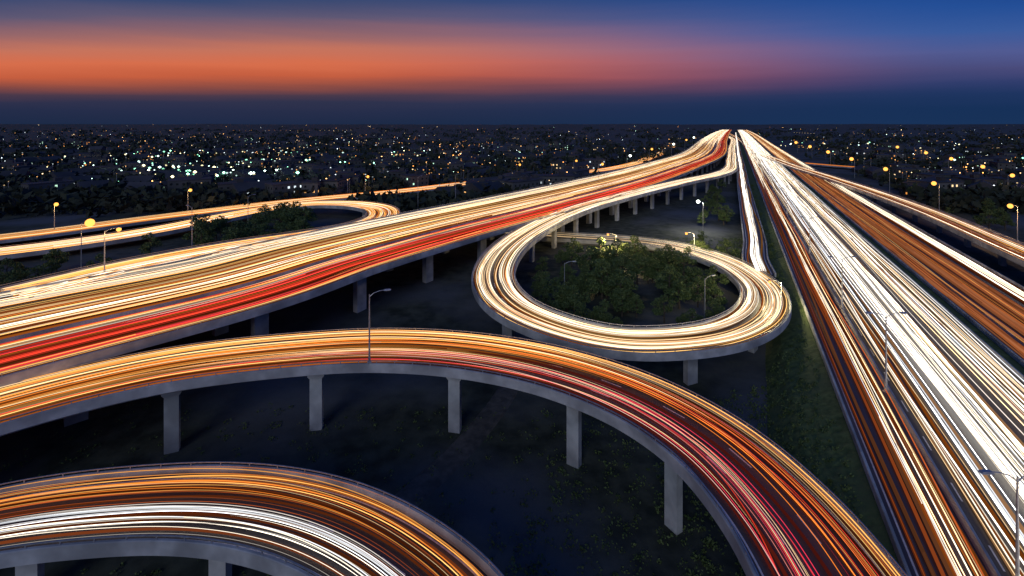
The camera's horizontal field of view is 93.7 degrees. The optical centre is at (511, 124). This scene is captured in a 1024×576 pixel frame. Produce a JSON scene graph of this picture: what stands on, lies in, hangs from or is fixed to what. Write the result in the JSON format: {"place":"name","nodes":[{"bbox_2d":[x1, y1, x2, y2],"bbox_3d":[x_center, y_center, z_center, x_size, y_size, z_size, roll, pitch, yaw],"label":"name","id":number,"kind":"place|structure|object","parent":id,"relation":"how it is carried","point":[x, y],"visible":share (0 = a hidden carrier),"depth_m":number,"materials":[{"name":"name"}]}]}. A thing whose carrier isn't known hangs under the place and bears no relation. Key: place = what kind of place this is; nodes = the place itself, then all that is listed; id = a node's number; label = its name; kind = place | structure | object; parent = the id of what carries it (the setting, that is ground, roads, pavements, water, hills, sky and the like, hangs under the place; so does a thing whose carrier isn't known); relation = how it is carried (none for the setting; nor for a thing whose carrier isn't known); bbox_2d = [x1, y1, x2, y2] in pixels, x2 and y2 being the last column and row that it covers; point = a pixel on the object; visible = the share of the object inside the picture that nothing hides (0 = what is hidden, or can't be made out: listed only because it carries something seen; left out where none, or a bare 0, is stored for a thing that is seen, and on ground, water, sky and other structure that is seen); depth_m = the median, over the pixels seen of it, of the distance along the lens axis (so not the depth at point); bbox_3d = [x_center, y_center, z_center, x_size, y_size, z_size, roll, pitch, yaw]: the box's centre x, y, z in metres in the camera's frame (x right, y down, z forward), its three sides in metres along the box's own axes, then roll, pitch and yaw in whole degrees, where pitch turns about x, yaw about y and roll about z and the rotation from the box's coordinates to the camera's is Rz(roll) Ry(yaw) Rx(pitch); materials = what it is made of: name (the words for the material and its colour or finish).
{"place":"outdoors","nodes":[
{"label":"outdoors","id":0,"kind":"place"},
{"bbox_2d":[393,330,530,508],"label":"service path","id":1,"kind":"structure","parent":0,"point":[448,462],"depth_m":68.92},
{"bbox_2d":[0,124,1023,575],"bbox_3d":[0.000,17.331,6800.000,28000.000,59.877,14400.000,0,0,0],"label":"ground","id":2,"kind":"structure","parent":0,"point":[444,300],"depth_m":79.18,"materials":[{"name":"soil"}]},
{"bbox_2d":[0,271,17,286],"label":"tree","id":3,"kind":"object","parent":2,"relation":"on","point":[6,281],"visible":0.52,"depth_m":121.26,"materials":[{"name":"green plant"}]},
{"bbox_2d":[0,257,24,279],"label":"tree","id":4,"kind":"object","parent":2,"relation":"on","point":[17,265],"visible":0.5,"depth_m":131.66,"materials":[{"name":"green plant"}]},
{"bbox_2d":[2,268,30,285],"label":"tree","id":5,"kind":"object","parent":2,"relation":"on","point":[21,275],"visible":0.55,"depth_m":126.81,"materials":[{"name":"green plant"}]},
{"bbox_2d":[24,265,50,280],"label":"tree","id":6,"kind":"object","parent":2,"relation":"on","point":[38,271],"visible":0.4,"depth_m":128.43,"materials":[{"name":"green plant"}]},
{"bbox_2d":[42,259,61,274],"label":"tree","id":7,"kind":"object","parent":2,"relation":"on","point":[55,267],"visible":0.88,"depth_m":141.67,"materials":[{"name":"green plant"}]},
{"bbox_2d":[41,248,70,272],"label":"tree","id":8,"kind":"object","parent":2,"relation":"on","point":[61,260],"visible":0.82,"depth_m":145.58,"materials":[{"name":"green plant"}]},
{"bbox_2d":[81,219,94,268],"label":"street lamp","id":9,"kind":"object","parent":2,"relation":"on","point":[89,222],"visible":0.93,"depth_m":145.92,"materials":[{"name":"metal"}]},
{"bbox_2d":[86,253,111,266],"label":"tree","id":10,"kind":"object","parent":2,"relation":"on","point":[91,263],"visible":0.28,"depth_m":134.66,"materials":[{"name":"green plant"}]},
{"bbox_2d":[138,232,162,254],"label":"tree","id":11,"kind":"object","parent":2,"relation":"on","point":[145,247],"visible":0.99,"depth_m":159.84,"materials":[{"name":"green plant"}]},
{"bbox_2d":[182,213,213,239],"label":"tree","id":12,"kind":"object","parent":2,"relation":"on","point":[194,220],"visible":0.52,"depth_m":169.56,"materials":[{"name":"green plant"}]},
{"bbox_2d":[0,200,399,297],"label":"curved ramp","id":13,"kind":"structure","parent":2,"relation":"on","point":[370,209],"depth_m":158.46,"materials":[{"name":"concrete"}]},
{"bbox_2d":[192,220,215,243],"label":"tree","id":14,"kind":"object","parent":2,"relation":"on","point":[207,238],"visible":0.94,"depth_m":165.49,"materials":[{"name":"green plant"}]},
{"bbox_2d":[202,214,220,230],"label":"tree","id":15,"kind":"object","parent":2,"relation":"on","point":[205,216],"visible":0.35,"depth_m":185.41,"materials":[{"name":"green plant"}]},
{"bbox_2d":[209,218,227,240],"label":"tree","id":16,"kind":"object","parent":2,"relation":"on","point":[216,226],"visible":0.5,"depth_m":185.34,"materials":[{"name":"green plant"}]},
{"bbox_2d":[216,215,230,235],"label":"tree","id":17,"kind":"object","parent":2,"relation":"on","point":[223,221],"visible":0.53,"depth_m":192.86,"materials":[{"name":"green plant"}]},
{"bbox_2d":[221,228,241,241],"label":"tree","id":18,"kind":"object","parent":2,"relation":"on","point":[230,236],"visible":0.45,"depth_m":161.84,"materials":[{"name":"green plant"}]},
{"bbox_2d":[221,221,249,239],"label":"tree","id":19,"kind":"object","parent":2,"relation":"on","point":[233,223],"visible":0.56,"depth_m":169.34,"materials":[{"name":"green plant"}]},
{"bbox_2d":[234,222,251,237],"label":"tree","id":20,"kind":"object","parent":2,"relation":"on","point":[244,229],"visible":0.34,"depth_m":172.41,"materials":[{"name":"green plant"}]},
{"bbox_2d":[0,461,503,575],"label":"curved ramp","id":21,"kind":"structure","parent":2,"relation":"on","point":[272,521],"depth_m":46.53,"materials":[{"name":"concrete"}]},
{"bbox_2d":[242,225,264,238],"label":"tree","id":22,"kind":"object","parent":2,"relation":"on","point":[252,233],"visible":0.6,"depth_m":171.01,"materials":[{"name":"green plant"}]},
{"bbox_2d":[249,207,275,230],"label":"tree","id":23,"kind":"object","parent":2,"relation":"on","point":[268,219],"visible":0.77,"depth_m":198.77,"materials":[{"name":"green plant"}]},
{"bbox_2d":[255,222,273,235],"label":"tree","id":24,"kind":"object","parent":2,"relation":"on","point":[264,227],"visible":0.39,"depth_m":177.32,"materials":[{"name":"green plant"}]},
{"bbox_2d":[271,202,288,221],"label":"tree","id":25,"kind":"object","parent":2,"relation":"on","point":[279,205],"visible":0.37,"depth_m":210.49,"materials":[{"name":"green plant"}]},
{"bbox_2d":[272,215,290,228],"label":"tree","id":26,"kind":"object","parent":2,"relation":"on","point":[277,222],"visible":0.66,"depth_m":192.62,"materials":[{"name":"green plant"}]},
{"bbox_2d":[277,214,292,230],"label":"tree","id":27,"kind":"object","parent":2,"relation":"on","point":[286,218],"visible":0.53,"depth_m":193.03,"materials":[{"name":"green plant"}]},
{"bbox_2d":[289,217,306,230],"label":"tree","id":28,"kind":"object","parent":2,"relation":"on","point":[292,224],"visible":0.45,"depth_m":186.54,"materials":[{"name":"green plant"}]},
{"bbox_2d":[281,201,315,224],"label":"tree","id":29,"kind":"object","parent":2,"relation":"on","point":[291,212],"visible":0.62,"depth_m":199.02,"materials":[{"name":"green plant"}]},
{"bbox_2d":[292,219,314,231],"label":"tree","id":30,"kind":"object","parent":2,"relation":"on","point":[303,224],"visible":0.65,"depth_m":184.48,"materials":[{"name":"green plant"}]},
{"bbox_2d":[295,205,317,226],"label":"tree","id":31,"kind":"object","parent":2,"relation":"on","point":[307,212],"visible":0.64,"depth_m":198.49,"materials":[{"name":"green plant"}]},
{"bbox_2d":[0,402,626,575],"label":"undergrowth","id":32,"kind":"object","parent":2,"relation":"on","point":[279,425],"visible":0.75,"depth_m":67.10,"materials":[{"name":"green plant"}]},
{"bbox_2d":[0,146,673,243],"bbox_3d":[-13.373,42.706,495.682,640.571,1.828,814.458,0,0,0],"label":"distant highway","id":33,"kind":"structure","parent":2,"relation":"on","point":[46,233],"depth_m":219.59,"materials":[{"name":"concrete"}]},
{"bbox_2d":[0,130,730,426],"bbox_3d":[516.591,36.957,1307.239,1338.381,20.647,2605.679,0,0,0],"label":"elevated highway","id":34,"kind":"structure","parent":2,"relation":"on","point":[49,333],"depth_m":108.63,"materials":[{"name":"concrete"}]},
{"bbox_2d":[0,328,907,575],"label":"curved ramp","id":35,"kind":"structure","parent":2,"relation":"on","point":[772,509],"depth_m":63.92,"materials":[{"name":"concrete"}]},
{"bbox_2d":[367,288,390,363],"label":"street lamp","id":36,"kind":"object","parent":35,"relation":"on","point":[369,356],"visible":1,"depth_m":71.60,"materials":[{"name":"metal"}]},
{"bbox_2d":[0,126,1023,217],"bbox_3d":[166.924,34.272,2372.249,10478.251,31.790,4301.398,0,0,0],"label":"distant trees","id":37,"kind":"object","parent":2,"relation":"on","point":[16,197],"visible":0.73,"depth_m":419.31,"materials":[{"name":"plant"}]},
{"bbox_2d":[0,128,1023,201],"bbox_3d":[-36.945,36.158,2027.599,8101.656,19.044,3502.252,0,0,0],"label":"distant city buildings","id":38,"kind":"structure","parent":2,"relation":"on","point":[564,172],"depth_m":417.68,"materials":[{"name":"black"}]},
{"bbox_2d":[2,125,1023,193],"bbox_3d":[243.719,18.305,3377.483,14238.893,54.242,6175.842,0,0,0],"label":"city street lights","id":39,"kind":"object","parent":2,"relation":"on","point":[277,170],"visible":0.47,"depth_m":466.57,"materials":[{"name":"metal"}]},
{"bbox_2d":[530,281,554,298],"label":"tree","id":40,"kind":"object","parent":2,"relation":"on","point":[538,292],"visible":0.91,"depth_m":121.90,"materials":[{"name":"green plant"}]},
{"bbox_2d":[536,293,553,307],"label":"tree","id":41,"kind":"object","parent":2,"relation":"on","point":[544,300],"visible":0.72,"depth_m":116.26,"materials":[{"name":"green plant"}]},
{"bbox_2d":[531,271,560,291],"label":"tree","id":42,"kind":"object","parent":2,"relation":"on","point":[553,283],"visible":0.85,"depth_m":125.32,"materials":[{"name":"green plant"}]},
{"bbox_2d":[552,300,565,312],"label":"tree","id":43,"kind":"object","parent":2,"relation":"on","point":[555,303],"visible":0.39,"depth_m":111.21,"materials":[{"name":"green plant"}]},
{"bbox_2d":[554,249,566,265],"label":"tree","id":44,"kind":"object","parent":2,"relation":"on","point":[562,255],"visible":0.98,"depth_m":151.80,"materials":[{"name":"green plant"}]},
{"bbox_2d":[555,281,577,311],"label":"tree","id":45,"kind":"object","parent":2,"relation":"on","point":[560,287],"visible":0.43,"depth_m":115.56,"materials":[{"name":"green plant"}]},
{"bbox_2d":[552,285,583,311],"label":"tree","id":46,"kind":"object","parent":2,"relation":"on","point":[558,294],"visible":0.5,"depth_m":114.14,"materials":[{"name":"green plant"}]},
{"bbox_2d":[559,266,577,289],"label":"tree","id":47,"kind":"object","parent":2,"relation":"on","point":[572,277],"visible":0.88,"depth_m":132.02,"materials":[{"name":"green plant"}]},
{"bbox_2d":[564,248,579,266],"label":"tree","id":48,"kind":"object","parent":2,"relation":"on","point":[568,254],"visible":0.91,"depth_m":150.49,"materials":[{"name":"green plant"}]},
{"bbox_2d":[562,237,583,253],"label":"tree","id":49,"kind":"object","parent":2,"relation":"on","point":[579,249],"visible":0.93,"depth_m":156.54,"materials":[{"name":"green plant"}]},
{"bbox_2d":[557,284,591,312],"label":"tree","id":50,"kind":"object","parent":2,"relation":"on","point":[585,298],"visible":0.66,"depth_m":113.41,"materials":[{"name":"green plant"}]},
{"bbox_2d":[562,296,590,320],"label":"tree","id":51,"kind":"object","parent":2,"relation":"on","point":[582,313],"visible":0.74,"depth_m":108.14,"materials":[{"name":"green plant"}]},
{"bbox_2d":[575,248,597,272],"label":"tree","id":52,"kind":"object","parent":2,"relation":"on","point":[582,260],"visible":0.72,"depth_m":140.81,"materials":[{"name":"green plant"}]},
{"bbox_2d":[586,236,613,256],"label":"tree","id":53,"kind":"object","parent":2,"relation":"on","point":[600,242],"visible":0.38,"depth_m":151.81,"materials":[{"name":"green plant"}]},
{"bbox_2d":[584,259,619,298],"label":"tree","id":54,"kind":"object","parent":2,"relation":"on","point":[592,278],"visible":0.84,"depth_m":125.16,"materials":[{"name":"green plant"}]},
{"bbox_2d":[593,299,611,323],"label":"tree","id":55,"kind":"object","parent":2,"relation":"on","point":[602,310],"visible":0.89,"depth_m":106.85,"materials":[{"name":"green plant"}]},
{"bbox_2d":[596,267,620,297],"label":"tree","id":56,"kind":"object","parent":2,"relation":"on","point":[607,272],"visible":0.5,"depth_m":125.89,"materials":[{"name":"green plant"}]},
{"bbox_2d":[598,274,623,300],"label":"tree","id":57,"kind":"object","parent":2,"relation":"on","point":[605,289],"visible":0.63,"depth_m":123.74,"materials":[{"name":"green plant"}]},
{"bbox_2d":[610,316,624,326],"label":"tree","id":58,"kind":"object","parent":2,"relation":"on","point":[614,321],"visible":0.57,"depth_m":105.75,"materials":[{"name":"green plant"}]},
{"bbox_2d":[608,287,630,311],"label":"tree","id":59,"kind":"object","parent":2,"relation":"on","point":[615,292],"visible":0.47,"depth_m":116.95,"materials":[{"name":"green plant"}]},
{"bbox_2d":[604,238,635,263],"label":"tree","id":60,"kind":"object","parent":2,"relation":"on","point":[613,250],"visible":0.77,"depth_m":142.31,"materials":[{"name":"green plant"}]},
{"bbox_2d":[610,254,629,275],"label":"tree","id":61,"kind":"object","parent":2,"relation":"on","point":[621,257],"visible":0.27,"depth_m":136.09,"materials":[{"name":"green plant"}]},
{"bbox_2d":[612,288,629,316],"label":"tree","id":62,"kind":"object","parent":2,"relation":"on","point":[622,307],"visible":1,"depth_m":113.40,"materials":[{"name":"green plant"}]},
{"bbox_2d":[608,258,636,281],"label":"tree","id":63,"kind":"object","parent":2,"relation":"on","point":[632,276],"visible":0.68,"depth_m":129.78,"materials":[{"name":"green plant"}]},
{"bbox_2d":[607,271,638,305],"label":"tree","id":64,"kind":"object","parent":2,"relation":"on","point":[628,282],"visible":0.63,"depth_m":119.13,"materials":[{"name":"green plant"}]},
{"bbox_2d":[621,289,639,312],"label":"tree","id":65,"kind":"object","parent":2,"relation":"on","point":[624,299],"visible":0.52,"depth_m":116.24,"materials":[{"name":"green plant"}]},
{"bbox_2d":[471,136,791,385],"bbox_3d":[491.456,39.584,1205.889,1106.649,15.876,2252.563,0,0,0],"label":"loop ramp","id":66,"kind":"structure","parent":2,"relation":"on","point":[754,317],"depth_m":100.44,"materials":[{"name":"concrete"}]},
{"bbox_2d":[618,235,649,259],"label":"tree","id":67,"kind":"object","parent":2,"relation":"on","point":[644,252],"visible":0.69,"depth_m":150.06,"materials":[{"name":"green plant"}]},
{"bbox_2d":[627,295,644,316],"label":"tree","id":68,"kind":"object","parent":2,"relation":"on","point":[632,305],"visible":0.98,"depth_m":113.81,"materials":[{"name":"green plant"}]},
{"bbox_2d":[624,252,652,284],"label":"tree","id":69,"kind":"object","parent":2,"relation":"on","point":[639,262],"visible":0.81,"depth_m":134.62,"materials":[{"name":"green plant"}]},
{"bbox_2d":[641,268,653,283],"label":"tree","id":70,"kind":"object","parent":2,"relation":"on","point":[645,276],"visible":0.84,"depth_m":135.06,"materials":[{"name":"green plant"}]},
{"bbox_2d":[643,258,659,282],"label":"tree","id":71,"kind":"object","parent":2,"relation":"on","point":[653,262],"visible":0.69,"depth_m":136.01,"materials":[{"name":"green plant"}]},
{"bbox_2d":[648,248,669,264],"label":"tree","id":72,"kind":"object","parent":2,"relation":"on","point":[656,254],"visible":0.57,"depth_m":143.63,"materials":[{"name":"green plant"}]},
{"bbox_2d":[650,294,676,322],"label":"tree","id":73,"kind":"object","parent":2,"relation":"on","point":[658,311],"visible":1,"depth_m":110.97,"materials":[{"name":"green plant"}]},
{"bbox_2d":[653,265,688,300],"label":"tree","id":74,"kind":"object","parent":2,"relation":"on","point":[662,277],"visible":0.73,"depth_m":121.96,"materials":[{"name":"green plant"}]},
{"bbox_2d":[660,247,683,264],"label":"tree","id":75,"kind":"object","parent":2,"relation":"on","point":[669,251],"visible":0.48,"depth_m":141.37,"materials":[{"name":"green plant"}]},
{"bbox_2d":[662,252,685,272],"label":"tree","id":76,"kind":"object","parent":2,"relation":"on","point":[672,257],"visible":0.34,"depth_m":136.19,"materials":[{"name":"green plant"}]},
{"bbox_2d":[489,230,863,575],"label":"roadside shrubs","id":77,"kind":"object","parent":2,"relation":"on","point":[709,539],"visible":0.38,"depth_m":62.47,"materials":[{"name":"green plant"}]},
{"bbox_2d":[663,279,691,308],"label":"tree","id":78,"kind":"object","parent":2,"relation":"on","point":[684,295],"visible":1,"depth_m":117.57,"materials":[{"name":"green plant"}]},
{"bbox_2d":[675,314,690,323],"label":"tree","id":79,"kind":"object","parent":2,"relation":"on","point":[678,319],"visible":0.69,"depth_m":106.60,"materials":[{"name":"green plant"}]},
{"bbox_2d":[672,252,703,283],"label":"tree","id":80,"kind":"object","parent":2,"relation":"on","point":[693,273],"visible":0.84,"depth_m":130.22,"materials":[{"name":"green plant"}]},
{"bbox_2d":[681,308,703,322],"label":"tree","id":81,"kind":"object","parent":2,"relation":"on","point":[698,317],"visible":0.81,"depth_m":107.28,"materials":[{"name":"green plant"}]},
{"bbox_2d":[687,277,706,307],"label":"tree","id":82,"kind":"object","parent":2,"relation":"on","point":[694,297],"visible":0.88,"depth_m":118.53,"materials":[{"name":"green plant"}]},
{"bbox_2d":[697,213,706,226],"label":"tree","id":83,"kind":"object","parent":2,"relation":"on","point":[701,220],"visible":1,"depth_m":210.61,"materials":[{"name":"green plant"}]},
{"bbox_2d":[696,279,715,301],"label":"tree","id":84,"kind":"object","parent":2,"relation":"on","point":[708,289],"visible":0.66,"depth_m":121.40,"materials":[{"name":"green plant"}]},
{"bbox_2d":[701,195,712,208],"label":"tree","id":85,"kind":"object","parent":2,"relation":"on","point":[706,204],"visible":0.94,"depth_m":249.94,"materials":[{"name":"green plant"}]},
{"bbox_2d":[705,298,724,318],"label":"tree","id":86,"kind":"object","parent":2,"relation":"on","point":[720,308],"visible":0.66,"depth_m":107.49,"materials":[{"name":"green plant"}]},
{"bbox_2d":[701,265,729,297],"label":"tree","id":87,"kind":"object","parent":2,"relation":"on","point":[723,280],"visible":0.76,"depth_m":124.41,"materials":[{"name":"green plant"}]},
{"bbox_2d":[705,286,727,308],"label":"tree","id":88,"kind":"object","parent":2,"relation":"on","point":[723,300],"visible":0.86,"depth_m":114.98,"materials":[{"name":"green plant"}]},
{"bbox_2d":[711,191,723,203],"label":"tree","id":89,"kind":"object","parent":2,"relation":"on","point":[715,194],"visible":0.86,"depth_m":257.89,"materials":[{"name":"green plant"}]},
{"bbox_2d":[711,203,725,220],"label":"tree","id":90,"kind":"object","parent":2,"relation":"on","point":[715,209],"visible":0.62,"depth_m":223.77,"materials":[{"name":"green plant"}]},
{"bbox_2d":[718,205,734,222],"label":"tree","id":91,"kind":"object","parent":2,"relation":"on","point":[728,211],"visible":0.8,"depth_m":218.05,"materials":[{"name":"green plant"}]},
{"bbox_2d":[715,240,740,257],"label":"tree","id":92,"kind":"object","parent":2,"relation":"on","point":[726,243],"visible":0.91,"depth_m":155.39,"materials":[{"name":"green plant"}]},
{"bbox_2d":[730,133,1023,266],"bbox_3d":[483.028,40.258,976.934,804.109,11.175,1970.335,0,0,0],"label":"exit ramp","id":93,"kind":"structure","parent":2,"relation":"on","point":[1003,248],"depth_m":198.13,"materials":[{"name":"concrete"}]},
{"bbox_2d":[734,130,1023,569],"bbox_3d":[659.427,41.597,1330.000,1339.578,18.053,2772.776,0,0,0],"label":"grass embankment","id":94,"kind":"structure","parent":2,"relation":"on","point":[827,406],"depth_m":74.73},
{"bbox_2d":[737,130,1023,575],"bbox_3d":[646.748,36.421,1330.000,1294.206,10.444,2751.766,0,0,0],"label":"highway","id":95,"kind":"structure","parent":2,"relation":"on","point":[936,428],"depth_m":72.40,"materials":[{"name":"asphalt"}]},
{"bbox_2d":[827,256,855,308],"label":"street lamp","id":96,"kind":"object","parent":95,"relation":"on","point":[842,305],"visible":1,"depth_m":104.90,"materials":[{"name":"metal"}]},
{"bbox_2d":[864,312,907,392],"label":"street lamp","id":97,"kind":"object","parent":95,"relation":"on","point":[885,386],"visible":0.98,"depth_m":72.42,"materials":[{"name":"metal"}]},
{"bbox_2d":[978,469,1023,575],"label":"street lamp","id":98,"kind":"object","parent":95,"relation":"on","point":[1017,546],"visible":1,"depth_m":39.94,"materials":[{"name":"metal"}]},
{"bbox_2d":[744,130,1023,366],"bbox_3d":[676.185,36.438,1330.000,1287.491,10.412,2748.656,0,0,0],"label":"highway","id":99,"kind":"structure","parent":2,"relation":"on","point":[987,301],"depth_m":136.67,"materials":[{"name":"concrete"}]},
{"bbox_2d":[972,209,1001,229],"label":"tree","id":100,"kind":"object","parent":2,"relation":"on","point":[988,220],"visible":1,"depth_m":201.57,"materials":[{"name":"green plant"}]},
{"bbox_2d":[977,198,996,215],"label":"tree","id":101,"kind":"object","parent":2,"relation":"on","point":[986,202],"visible":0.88,"depth_m":233.56,"materials":[{"name":"green plant"}]},
{"bbox_2d":[992,207,1012,223],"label":"tree","id":102,"kind":"object","parent":2,"relation":"on","point":[1000,212],"visible":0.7,"depth_m":215.44,"materials":[{"name":"green plant"}]},
{"bbox_2d":[998,215,1016,229],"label":"tree","id":103,"kind":"object","parent":2,"relation":"on","point":[1004,218],"visible":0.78,"depth_m":204.40,"materials":[{"name":"green plant"}]},
{"bbox_2d":[0,0,1023,124],"label":"sky","id":104,"kind":"structure","parent":0,"point":[419,62],"materials":[{"name":"blue"}]},
{"bbox_2d":[735,132,775,276],"bbox_3d":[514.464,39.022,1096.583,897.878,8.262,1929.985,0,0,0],"label":"slip road","id":105,"kind":"structure","parent":0,"point":[755,250],"depth_m":191.16,"materials":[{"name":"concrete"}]},
{"bbox_2d":[806,163,854,167],"bbox_3d":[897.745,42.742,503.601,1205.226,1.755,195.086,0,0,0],"label":"country road","id":106,"kind":"structure","parent":0,"point":[827,165],"depth_m":492.80,"materials":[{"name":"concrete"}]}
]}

